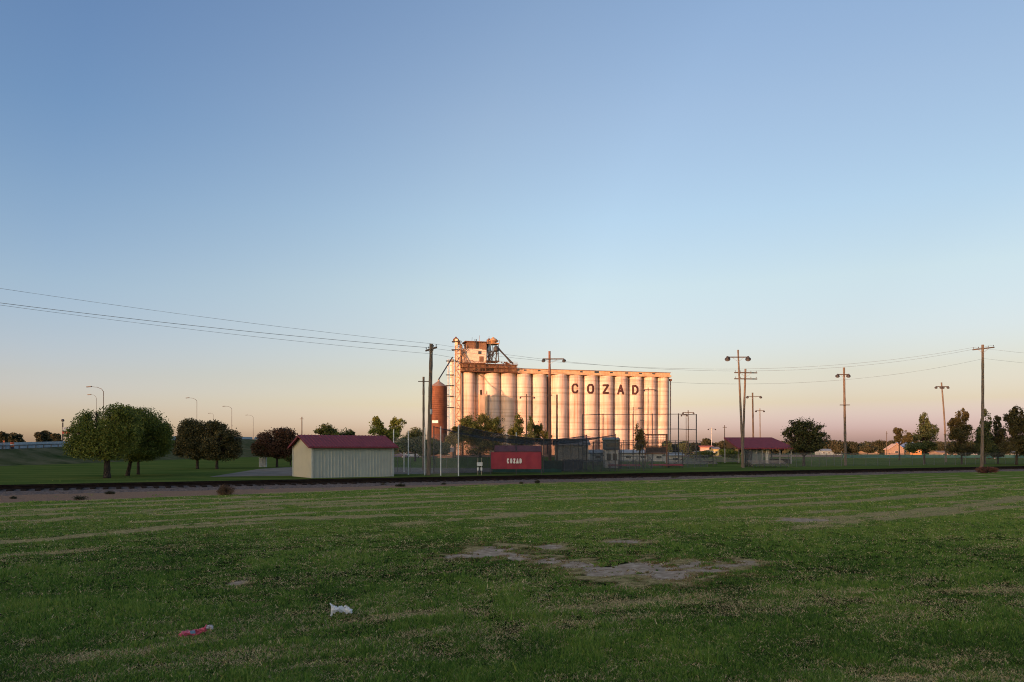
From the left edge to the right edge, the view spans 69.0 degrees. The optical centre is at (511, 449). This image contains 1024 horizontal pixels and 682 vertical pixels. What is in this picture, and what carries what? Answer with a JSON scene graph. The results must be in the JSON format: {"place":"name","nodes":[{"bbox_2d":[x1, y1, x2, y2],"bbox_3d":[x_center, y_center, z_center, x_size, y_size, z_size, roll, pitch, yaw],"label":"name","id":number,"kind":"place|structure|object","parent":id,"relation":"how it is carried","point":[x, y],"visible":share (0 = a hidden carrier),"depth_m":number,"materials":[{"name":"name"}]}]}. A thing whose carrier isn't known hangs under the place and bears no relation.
{"place":"outdoors","nodes":[
{"label":"outdoors","id":0,"kind":"place"},
{"bbox_2d":[0,439,263,465],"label":"embankment","id":1,"kind":"structure","parent":0,"point":[35,456],"depth_m":115.56,"materials":[{"name":"green plant"}]},
{"bbox_2d":[438,447,454,457],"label":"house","id":2,"kind":"structure","parent":0,"point":[451,453],"depth_m":190.00,"materials":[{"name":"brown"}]},
{"bbox_2d":[0,453,1023,681],"bbox_3d":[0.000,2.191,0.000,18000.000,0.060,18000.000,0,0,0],"label":"ground","id":3,"kind":"structure","parent":0,"point":[993,477],"depth_m":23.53,"materials":[{"name":"green plant"}]},
{"bbox_2d":[0,431,8,442],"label":"tree","id":4,"kind":"object","parent":3,"relation":"on","point":[3,435],"visible":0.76,"depth_m":289.19,"materials":[{"name":"green plant"}]},
{"bbox_2d":[6,432,25,442],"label":"tree","id":5,"kind":"object","parent":3,"relation":"on","point":[13,437],"visible":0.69,"depth_m":298.99,"materials":[{"name":"green plant"}]},
{"bbox_2d":[178,624,212,636],"bbox_3d":[-3.715,2.122,8.752,0.398,0.141,0.139,0,0,-15],"label":"crisp packet","id":6,"kind":"object","parent":3,"relation":"on","point":[193,632],"visible":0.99,"depth_m":8.72,"materials":[{"name":"red plastic"}]},
{"bbox_2d":[216,484,236,494],"bbox_3d":[-13.807,1.924,35.934,1.065,0.570,1.068,0,0,0],"label":"shrub","id":7,"kind":"object","parent":3,"relation":"on","point":[224,490],"visible":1,"depth_m":35.75,"materials":[{"name":"brown plant"}]},
{"bbox_2d":[330,603,352,615],"bbox_3d":[-2.240,2.095,9.745,0.300,0.177,0.128,0,0,0],"label":"plastic bag","id":8,"kind":"object","parent":3,"relation":"on","point":[341,609],"visible":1,"depth_m":9.73,"materials":[{"name":"white plastic"}]},
{"bbox_2d":[211,467,576,476],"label":"parking lot","id":9,"kind":"structure","parent":3,"relation":"on","point":[284,471],"depth_m":72.28,"materials":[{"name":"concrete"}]},
{"bbox_2d":[0,466,1023,495],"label":"railroad track","id":10,"kind":"structure","parent":3,"relation":"on","point":[31,489],"depth_m":47.17,"materials":[{"name":"black metal"}]},
{"bbox_2d":[492,468,560,471],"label":"windscreen","id":11,"kind":"object","parent":3,"relation":"on","point":[526,470],"visible":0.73,"depth_m":70.00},
{"bbox_2d":[446,336,671,454],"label":"grain elevator","id":12,"kind":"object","parent":3,"relation":"on","point":[495,391],"visible":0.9,"depth_m":292.13,"materials":[{"name":"concrete"}]},
{"bbox_2d":[396,440,884,453],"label":"woodland","id":13,"kind":"object","parent":3,"relation":"on","point":[783,451],"visible":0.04,"depth_m":334.50,"materials":[{"name":"green plant"}]},
{"bbox_2d":[871,439,885,453],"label":"tree","id":14,"kind":"object","parent":3,"relation":"on","point":[879,444],"visible":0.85,"depth_m":328.49,"materials":[{"name":"green plant"}]},
{"bbox_2d":[900,441,1023,453],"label":"woodland","id":15,"kind":"object","parent":3,"relation":"on","point":[930,450],"visible":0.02,"depth_m":376.87,"materials":[{"name":"green plant"}]},
{"bbox_2d":[975,466,998,472],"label":"shrub","id":16,"kind":"object","parent":3,"relation":"on","point":[987,469],"visible":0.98,"depth_m":68.89,"materials":[{"name":"brown plant"}]},
{"bbox_2d":[0,454,1023,484],"bbox_3d":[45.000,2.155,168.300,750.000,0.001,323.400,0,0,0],"label":"lawn","id":17,"kind":"structure","parent":0,"point":[178,470],"depth_m":88.92,"materials":[{"name":"green plant"}]},
{"bbox_2d":[34,432,44,441],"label":"tree","id":18,"kind":"object","parent":17,"relation":"on","point":[38,436],"visible":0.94,"depth_m":259.31,"materials":[{"name":"green plant"}]},
{"bbox_2d":[41,430,52,441],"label":"tree","id":19,"kind":"object","parent":17,"relation":"on","point":[46,437],"visible":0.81,"depth_m":261.14,"materials":[{"name":"green plant"}]},
{"bbox_2d":[50,433,61,441],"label":"tree","id":20,"kind":"object","parent":17,"relation":"on","point":[55,436],"visible":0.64,"depth_m":254.18,"materials":[{"name":"green plant"}]},
{"bbox_2d":[61,402,145,477],"bbox_3d":[-30.668,-0.608,56.062,6.248,5.916,4.244,0,0,0],"label":"tree","id":21,"kind":"object","parent":17,"relation":"on","point":[106,443],"visible":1,"depth_m":55.40,"materials":[{"name":"green plant"}]},
{"bbox_2d":[111,404,175,475],"bbox_3d":[-30.300,-0.662,61.067,4.705,6.024,4.363,0,0,39],"label":"tree","id":22,"kind":"object","parent":17,"relation":"on","point":[157,442],"visible":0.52,"depth_m":60.58,"materials":[{"name":"green plant"}]},
{"bbox_2d":[136,416,173,474],"bbox_3d":[-30.858,-0.392,63.912,3.451,5.483,2.866,0,0,0],"label":"tree","id":23,"kind":"object","parent":17,"relation":"on","point":[138,468],"depth_m":63.92,"materials":[{"name":"green plant"}]},
{"bbox_2d":[172,417,211,468],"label":"tree","id":24,"kind":"object","parent":17,"relation":"on","point":[189,436],"visible":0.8,"depth_m":82.19,"materials":[{"name":"green plant"}]},
{"bbox_2d":[197,419,243,468],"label":"tree","id":25,"kind":"object","parent":17,"relation":"on","point":[221,441],"visible":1,"depth_m":81.41,"materials":[{"name":"green plant"}]},
{"bbox_2d":[250,426,297,466],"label":"tree","id":26,"kind":"object","parent":17,"relation":"on","point":[267,445],"visible":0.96,"depth_m":89.24,"materials":[{"name":"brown plant"}]},
{"bbox_2d":[313,422,354,434],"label":"tree","id":27,"kind":"object","parent":17,"relation":"on","point":[324,429],"visible":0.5,"depth_m":129.18,"materials":[{"name":"green plant"}]},
{"bbox_2d":[288,434,398,477],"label":"storage shed","id":28,"kind":"structure","parent":17,"relation":"on","point":[327,456],"depth_m":57.98,"materials":[{"name":"beige metal"}]},
{"bbox_2d":[368,415,406,455],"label":"tree","id":29,"kind":"object","parent":17,"relation":"on","point":[379,429],"visible":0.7,"depth_m":124.65,"materials":[{"name":"green plant"}]},
{"bbox_2d":[398,427,431,460],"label":"tree","id":30,"kind":"object","parent":17,"relation":"on","point":[415,441],"visible":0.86,"depth_m":134.11,"materials":[{"name":"green plant"}]},
{"bbox_2d":[418,377,428,469],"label":"service pole","id":31,"kind":"object","parent":17,"relation":"on","point":[423,407],"visible":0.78,"depth_m":77.94,"materials":[{"name":"brown wood"}]},
{"bbox_2d":[393,425,458,475],"bbox_3d":[-7.273,0.112,62.270,6.606,4.176,0.294,0,0,29],"label":"net fence","id":32,"kind":"object","parent":17,"relation":"on","point":[424,450],"visible":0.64,"depth_m":62.36,"materials":[{"name":"silver metal"}]},
{"bbox_2d":[425,344,436,474],"bbox_3d":[-6.756,-3.248,61.854,0.526,11.103,2.390,0,0,-36],"label":"utility pole","id":33,"kind":"object","parent":17,"relation":"on","point":[431,347],"visible":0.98,"depth_m":61.88,"materials":[{"name":"brown wood"}]},
{"bbox_2d":[3,303,425,347],"bbox_3d":[-32.387,-10.254,49.663,56.802,3.318,0.032,0,0,-28],"label":"overhead wire","id":34,"kind":"object","parent":33,"relation":"attached to","point":[202,326],"visible":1,"depth_m":54.68,"materials":[{"name":"black metal"}]},
{"bbox_2d":[2,305,428,353],"bbox_3d":[-31.871,-9.972,48.680,56.792,4.072,0.020,0,0,-28],"label":"overhead wire","id":35,"kind":"object","parent":33,"relation":"attached to","point":[210,331],"visible":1,"depth_m":53.92,"materials":[{"name":"black metal"}]},
{"bbox_2d":[0,288,430,343],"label":"overhead wire","id":36,"kind":"object","parent":33,"relation":"attached to","point":[208,317],"visible":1,"depth_m":52.86,"materials":[{"name":"black metal"}]},
{"bbox_2d":[435,354,983,383],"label":"overhead wire","id":37,"kind":"object","parent":33,"relation":"attached to","point":[701,383],"visible":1,"depth_m":70.33,"materials":[{"name":"black metal"}]},
{"bbox_2d":[418,438,450,459],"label":"tree","id":38,"kind":"object","parent":17,"relation":"on","point":[445,448],"visible":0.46,"depth_m":149.40,"materials":[{"name":"green plant"}]},
{"bbox_2d":[431,358,451,455],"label":"steel bin","id":39,"kind":"object","parent":17,"relation":"on","point":[439,403],"visible":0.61,"depth_m":259.40,"materials":[{"name":"brown metal"}]},
{"bbox_2d":[397,455,490,471],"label":"chain link fence","id":40,"kind":"object","parent":17,"relation":"on","point":[431,456],"visible":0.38,"depth_m":73.42,"materials":[{"name":"silver metal"}]},
{"bbox_2d":[445,426,463,457],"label":"tree","id":41,"kind":"object","parent":17,"relation":"on","point":[451,438],"visible":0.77,"depth_m":189.35,"materials":[{"name":"green plant"}]},
{"bbox_2d":[456,410,507,456],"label":"tree","id":42,"kind":"object","parent":17,"relation":"on","point":[481,444],"visible":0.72,"depth_m":198.61,"materials":[{"name":"green plant"}]},
{"bbox_2d":[490,450,541,474],"bbox_3d":[0.360,1.145,64.032,4.422,2.110,0.205,0,0,0],"label":"banner","id":43,"kind":"object","parent":17,"relation":"on","point":[516,460],"visible":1,"depth_m":64.00,"materials":[{"name":"fabric"}]},
{"bbox_2d":[507,412,524,444],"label":"tree","id":44,"kind":"object","parent":17,"relation":"on","point":[514,429],"visible":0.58,"depth_m":184.39,"materials":[{"name":"green plant"}]},
{"bbox_2d":[494,445,540,451],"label":"dugout","id":45,"kind":"object","parent":17,"relation":"on","point":[520,448],"visible":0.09,"depth_m":78.22,"materials":[{"name":"metal"}]},
{"bbox_2d":[433,425,615,472],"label":"batting cage","id":46,"kind":"object","parent":17,"relation":"on","point":[482,434],"visible":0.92,"depth_m":67.97,"materials":[{"name":"grey metal"}]},
{"bbox_2d":[519,394,534,444],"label":"light pole","id":47,"kind":"object","parent":17,"relation":"on","point":[526,396],"visible":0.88,"depth_m":119.91,"materials":[{"name":"brown wood"}]},
{"bbox_2d":[522,416,536,444],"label":"tree","id":48,"kind":"object","parent":17,"relation":"on","point":[530,427],"visible":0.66,"depth_m":179.59,"materials":[{"name":"green plant"}]},
{"bbox_2d":[533,421,551,449],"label":"tree","id":49,"kind":"object","parent":17,"relation":"on","point":[538,430],"visible":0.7,"depth_m":181.53,"materials":[{"name":"green plant"}]},
{"bbox_2d":[547,394,557,460],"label":"street light","id":50,"kind":"object","parent":17,"relation":"on","point":[556,425],"visible":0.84,"depth_m":117.88,"materials":[{"name":"brown wood"}]},
{"bbox_2d":[544,460,561,470],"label":"windscreen","id":51,"kind":"object","parent":17,"relation":"on","point":[549,464],"visible":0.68,"depth_m":73.00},
{"bbox_2d":[542,351,565,460],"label":"light pole","id":52,"kind":"object","parent":17,"relation":"on","point":[549,358],"visible":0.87,"depth_m":79.88,"materials":[{"name":"brown wood"}]},
{"bbox_2d":[553,440,590,460],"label":"concession stand","id":53,"kind":"object","parent":17,"relation":"on","point":[568,451],"visible":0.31,"depth_m":126.00,"materials":[{"name":"grey metal"}]},
{"bbox_2d":[562,459,582,469],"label":"windscreen","id":54,"kind":"object","parent":17,"relation":"on","point":[567,464],"visible":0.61,"depth_m":80.00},
{"bbox_2d":[569,459,651,471],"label":"chain link fence","id":55,"kind":"object","parent":17,"relation":"on","point":[618,463],"visible":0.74,"depth_m":73.18,"materials":[{"name":"metal"}]},
{"bbox_2d":[602,437,619,467],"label":"scoring booth","id":56,"kind":"object","parent":17,"relation":"on","point":[609,450],"visible":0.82,"depth_m":88.00,"materials":[{"name":"grey metal"}]},
{"bbox_2d":[607,464,640,467],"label":"bleacher","id":57,"kind":"object","parent":17,"relation":"on","point":[620,465],"visible":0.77,"depth_m":85.08,"materials":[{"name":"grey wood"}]},
{"bbox_2d":[621,444,642,466],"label":"pipe gate","id":58,"kind":"structure","parent":17,"relation":"on","point":[634,456],"depth_m":89.99,"materials":[{"name":"metal"}]},
{"bbox_2d":[582,413,696,464],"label":"backstop","id":59,"kind":"object","parent":17,"relation":"on","point":[678,442],"visible":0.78,"depth_m":105.94,"materials":[{"name":"metal"}]},
{"bbox_2d":[633,423,647,463],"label":"tree","id":60,"kind":"object","parent":17,"relation":"on","point":[639,434],"visible":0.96,"depth_m":99.77,"materials":[{"name":"green plant"}]},
{"bbox_2d":[623,440,675,463],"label":"chain link fence","id":61,"kind":"object","parent":17,"relation":"on","point":[648,440],"visible":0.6,"depth_m":99.82,"materials":[{"name":"metal"}]},
{"bbox_2d":[643,388,655,461],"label":"light pole","id":62,"kind":"object","parent":17,"relation":"on","point":[648,389],"visible":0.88,"depth_m":124.97,"materials":[{"name":"brown wood"}]},
{"bbox_2d":[645,434,667,466],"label":"scoreboard","id":63,"kind":"object","parent":17,"relation":"on","point":[653,449],"visible":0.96,"depth_m":91.99,"materials":[{"name":"metal"}]},
{"bbox_2d":[649,464,683,467],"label":"bleacher","id":64,"kind":"object","parent":17,"relation":"on","point":[672,465],"visible":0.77,"depth_m":87.41,"materials":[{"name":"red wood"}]},
{"bbox_2d":[637,455,707,468],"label":"chain link fence","id":65,"kind":"object","parent":17,"relation":"on","point":[666,455],"visible":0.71,"depth_m":85.98,"materials":[{"name":"silver metal"}]},
{"bbox_2d":[668,450,682,467],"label":"pipe gate","id":66,"kind":"structure","parent":17,"relation":"on","point":[675,459],"depth_m":87.96,"materials":[{"name":"metal"}]},
{"bbox_2d":[677,441,691,454],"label":"tree","id":67,"kind":"object","parent":17,"relation":"on","point":[682,446],"visible":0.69,"depth_m":228.99,"materials":[{"name":"green plant"}]},
{"bbox_2d":[682,410,694,459],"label":"light pole","id":68,"kind":"object","parent":17,"relation":"on","point":[688,412],"visible":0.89,"depth_m":149.91,"materials":[{"name":"brown wood"}]},
{"bbox_2d":[669,461,717,464],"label":"bleacher","id":69,"kind":"object","parent":17,"relation":"on","point":[698,462],"visible":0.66,"depth_m":97.85,"materials":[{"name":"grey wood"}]},
{"bbox_2d":[689,450,715,460],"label":"bush","id":70,"kind":"object","parent":17,"relation":"on","point":[703,454],"visible":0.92,"depth_m":134.21,"materials":[{"name":"green plant"}]},
{"bbox_2d":[700,438,712,445],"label":"tree","id":71,"kind":"object","parent":17,"relation":"on","point":[705,442],"visible":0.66,"depth_m":269.01,"materials":[{"name":"green plant"}]},
{"bbox_2d":[709,447,719,455],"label":"shed","id":72,"kind":"structure","parent":17,"relation":"on","point":[715,450],"depth_m":240.00,"materials":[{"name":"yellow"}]},
{"bbox_2d":[716,440,731,450],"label":"tree","id":73,"kind":"object","parent":17,"relation":"on","point":[720,444],"visible":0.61,"depth_m":254.14,"materials":[{"name":"green plant"}]},
{"bbox_2d":[719,449,740,458],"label":"bush","id":74,"kind":"object","parent":17,"relation":"on","point":[730,453],"visible":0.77,"depth_m":134.27,"materials":[{"name":"green plant"}]},
{"bbox_2d":[725,350,750,467],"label":"light pole","id":75,"kind":"object","parent":17,"relation":"on","point":[747,358],"visible":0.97,"depth_m":87.90,"materials":[{"name":"brown wood"}]},
{"bbox_2d":[734,369,756,466],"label":"utility pole","id":76,"kind":"object","parent":17,"relation":"on","point":[744,378],"visible":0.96,"depth_m":90.90,"materials":[{"name":"brown wood"}]},
{"bbox_2d":[745,450,751,466],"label":"gate","id":77,"kind":"structure","parent":17,"relation":"on","point":[746,457],"depth_m":91.28,"materials":[{"name":"metal"}]},
{"bbox_2d":[746,393,761,436],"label":"light pole","id":78,"kind":"object","parent":17,"relation":"on","point":[752,396],"visible":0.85,"depth_m":149.88,"materials":[{"name":"grey wood"}]},
{"bbox_2d":[724,437,792,463],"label":"pavilion","id":79,"kind":"structure","parent":17,"relation":"on","point":[757,445],"depth_m":113.63,"materials":[{"name":"red metal"}]},
{"bbox_2d":[747,460,786,467],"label":"bleacher","id":80,"kind":"object","parent":17,"relation":"on","point":[765,461],"visible":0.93,"depth_m":89.65,"materials":[{"name":"grey metal"}]},
{"bbox_2d":[737,454,842,461],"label":"chain link fence","id":81,"kind":"object","parent":17,"relation":"on","point":[778,454],"visible":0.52,"depth_m":143.12,"materials":[{"name":"silver metal"}]},
{"bbox_2d":[843,454,1023,457],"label":"windscreen","id":82,"kind":"object","parent":81,"relation":"attached to","point":[913,456],"visible":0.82,"depth_m":150.00,"materials":[{"name":"green fabric"}]},
{"bbox_2d":[748,453,841,466],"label":"chain link fence","id":83,"kind":"object","parent":17,"relation":"on","point":[780,459],"visible":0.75,"depth_m":92.65,"materials":[{"name":"silver metal"}]},
{"bbox_2d":[780,416,830,465],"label":"tree","id":84,"kind":"object","parent":17,"relation":"on","point":[808,437],"visible":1,"depth_m":97.44,"materials":[{"name":"green plant"}]},
{"bbox_2d":[815,449,841,454],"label":"mobile home","id":85,"kind":"object","parent":17,"relation":"on","point":[825,452],"visible":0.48,"depth_m":290.00,"materials":[{"name":"white"}]},
{"bbox_2d":[827,441,843,455],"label":"tree","id":86,"kind":"object","parent":17,"relation":"on","point":[836,447],"visible":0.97,"depth_m":258.90,"materials":[{"name":"green plant"}]},
{"bbox_2d":[835,367,850,465],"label":"light pole","id":87,"kind":"object","parent":17,"relation":"on","point":[844,416],"visible":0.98,"depth_m":99.88,"materials":[{"name":"brown wood"}]},
{"bbox_2d":[843,441,859,454],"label":"tree","id":88,"kind":"object","parent":17,"relation":"on","point":[853,448],"visible":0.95,"depth_m":264.04,"materials":[{"name":"green plant"}]},
{"bbox_2d":[859,444,877,453],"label":"tree","id":89,"kind":"object","parent":17,"relation":"on","point":[865,448],"visible":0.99,"depth_m":298.63,"materials":[{"name":"green plant"}]},
{"bbox_2d":[883,444,903,454],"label":"house","id":90,"kind":"structure","parent":17,"relation":"on","point":[892,449],"depth_m":262.00,"materials":[{"name":"beige"}]},
{"bbox_2d":[892,427,918,459],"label":"tree","id":91,"kind":"object","parent":17,"relation":"on","point":[898,436],"visible":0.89,"depth_m":149.55,"materials":[{"name":"green plant"}]},
{"bbox_2d":[895,442,921,454],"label":"house","id":92,"kind":"structure","parent":17,"relation":"on","point":[910,453],"depth_m":268.00,"materials":[{"name":"orange"}]},
{"bbox_2d":[903,412,939,463],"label":"tree","id":93,"kind":"object","parent":17,"relation":"on","point":[927,435],"visible":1,"depth_m":111.61,"materials":[{"name":"green plant"}]},
{"bbox_2d":[935,441,947,450],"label":"tree","id":94,"kind":"object","parent":17,"relation":"on","point":[941,446],"visible":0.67,"depth_m":239.09,"materials":[{"name":"green plant"}]},
{"bbox_2d":[934,382,949,461],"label":"light pole","id":95,"kind":"object","parent":17,"relation":"on","point":[941,387],"visible":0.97,"depth_m":124.90,"materials":[{"name":"brown wood"}]},
{"bbox_2d":[928,451,955,454],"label":"house","id":96,"kind":"structure","parent":17,"relation":"on","point":[938,452],"depth_m":231.62,"materials":[{"name":"beige"}]},
{"bbox_2d":[944,408,979,463],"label":"tree","id":97,"kind":"object","parent":17,"relation":"on","point":[960,432],"visible":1,"depth_m":107.64,"materials":[{"name":"green plant"}]},
{"bbox_2d":[972,345,994,466],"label":"utility pole","id":98,"kind":"object","parent":17,"relation":"on","point":[982,412],"visible":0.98,"depth_m":84.89,"materials":[{"name":"brown wood"}]},
{"bbox_2d":[427,347,972,368],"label":"overhead wire","id":99,"kind":"object","parent":98,"relation":"attached to","point":[681,368],"visible":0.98,"depth_m":71.60,"materials":[{"name":"black metal"}]},
{"bbox_2d":[438,344,986,370],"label":"overhead wire","id":100,"kind":"object","parent":98,"relation":"attached to","point":[698,370],"visible":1,"depth_m":68.93,"materials":[{"name":"black metal"}]},
{"bbox_2d":[973,408,999,463],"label":"tree","id":101,"kind":"object","parent":17,"relation":"on","point":[990,447],"visible":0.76,"depth_m":109.68,"materials":[{"name":"green plant"}]},
{"bbox_2d":[988,415,1006,463],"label":"tree","id":102,"kind":"object","parent":17,"relation":"on","point":[997,437],"visible":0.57,"depth_m":111.74,"materials":[{"name":"green plant"}]},
{"bbox_2d":[998,406,1023,464],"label":"tree","id":103,"kind":"object","parent":17,"relation":"on","point":[1015,425],"visible":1,"depth_m":103.67,"materials":[{"name":"green plant"}]},
{"bbox_2d":[0,0,1023,443],"label":"sky","id":104,"kind":"structure","parent":0,"point":[659,185],"materials":[{"name":"blue"}]},
{"bbox_2d":[588,450,664,460],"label":"storage building","id":105,"kind":"structure","parent":0,"point":[655,458],"depth_m":135.00,"materials":[{"name":"white metal"}]},
{"bbox_2d":[456,455,840,456],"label":"field","id":106,"kind":"structure","parent":0,"point":[689,456],"depth_m":224.52,"materials":[{"name":"green plant"}]},
{"bbox_2d":[662,452,684,462],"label":"storage building","id":107,"kind":"structure","parent":0,"point":[673,457],"depth_m":120.00,"materials":[{"name":"white metal"}]},
{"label":"highway","id":108,"kind":"structure","parent":0,"visible":0},
{"bbox_2d":[0,436,252,448],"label":"highway barrier","id":109,"kind":"object","parent":108,"relation":"on","point":[19,445],"visible":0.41,"depth_m":122.31,"materials":[{"name":"concrete"}]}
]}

